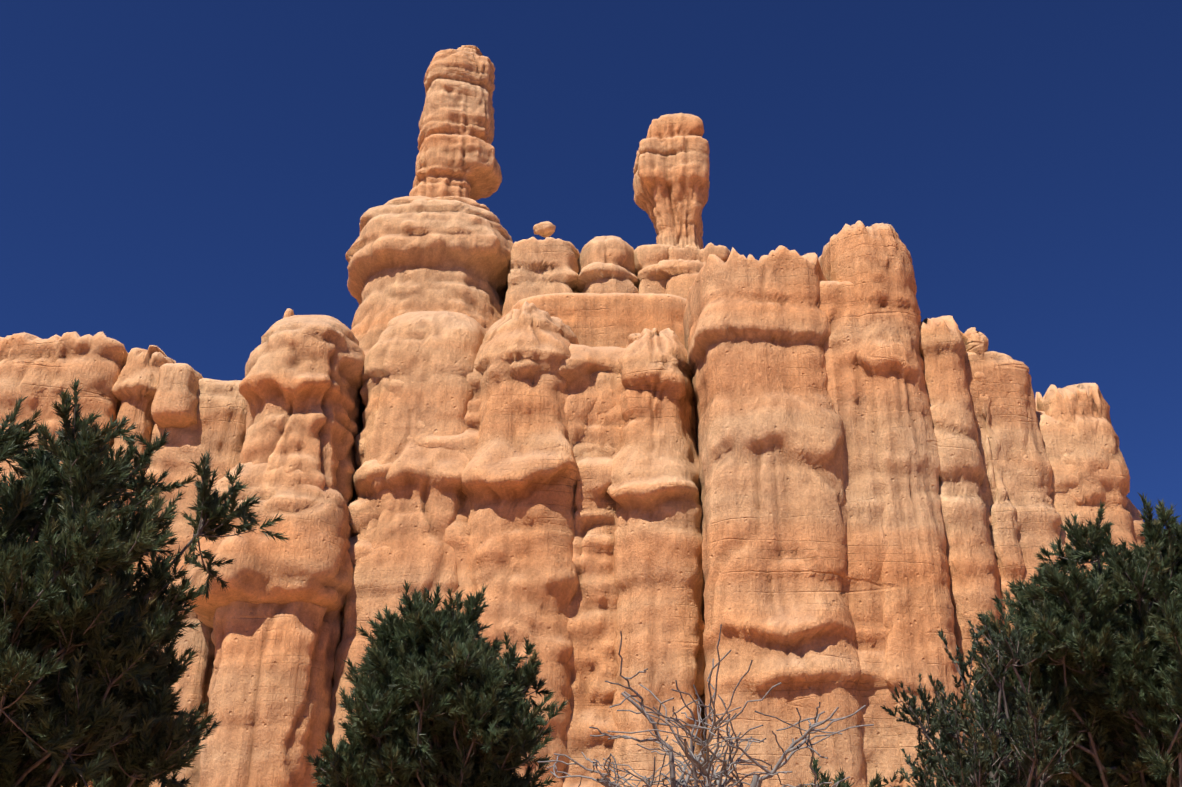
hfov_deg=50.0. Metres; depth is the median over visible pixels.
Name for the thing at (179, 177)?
sky
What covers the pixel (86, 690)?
tree
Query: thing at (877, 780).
bush
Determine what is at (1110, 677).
tree
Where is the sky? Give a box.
[0,0,1181,536]
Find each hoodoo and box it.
[409,45,501,200]
[633,113,709,249]
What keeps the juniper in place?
on the ground
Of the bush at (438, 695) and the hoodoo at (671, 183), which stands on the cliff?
the hoodoo at (671, 183)
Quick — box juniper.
[880,615,1082,786]
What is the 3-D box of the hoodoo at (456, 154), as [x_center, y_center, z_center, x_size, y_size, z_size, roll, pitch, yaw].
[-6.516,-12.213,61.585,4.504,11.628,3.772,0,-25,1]
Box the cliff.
[0,196,1144,786]
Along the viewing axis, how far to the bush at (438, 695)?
7.65 m
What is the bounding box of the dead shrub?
[538,624,873,786]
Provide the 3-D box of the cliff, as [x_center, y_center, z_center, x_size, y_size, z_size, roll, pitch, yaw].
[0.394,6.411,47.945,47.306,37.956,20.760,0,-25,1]

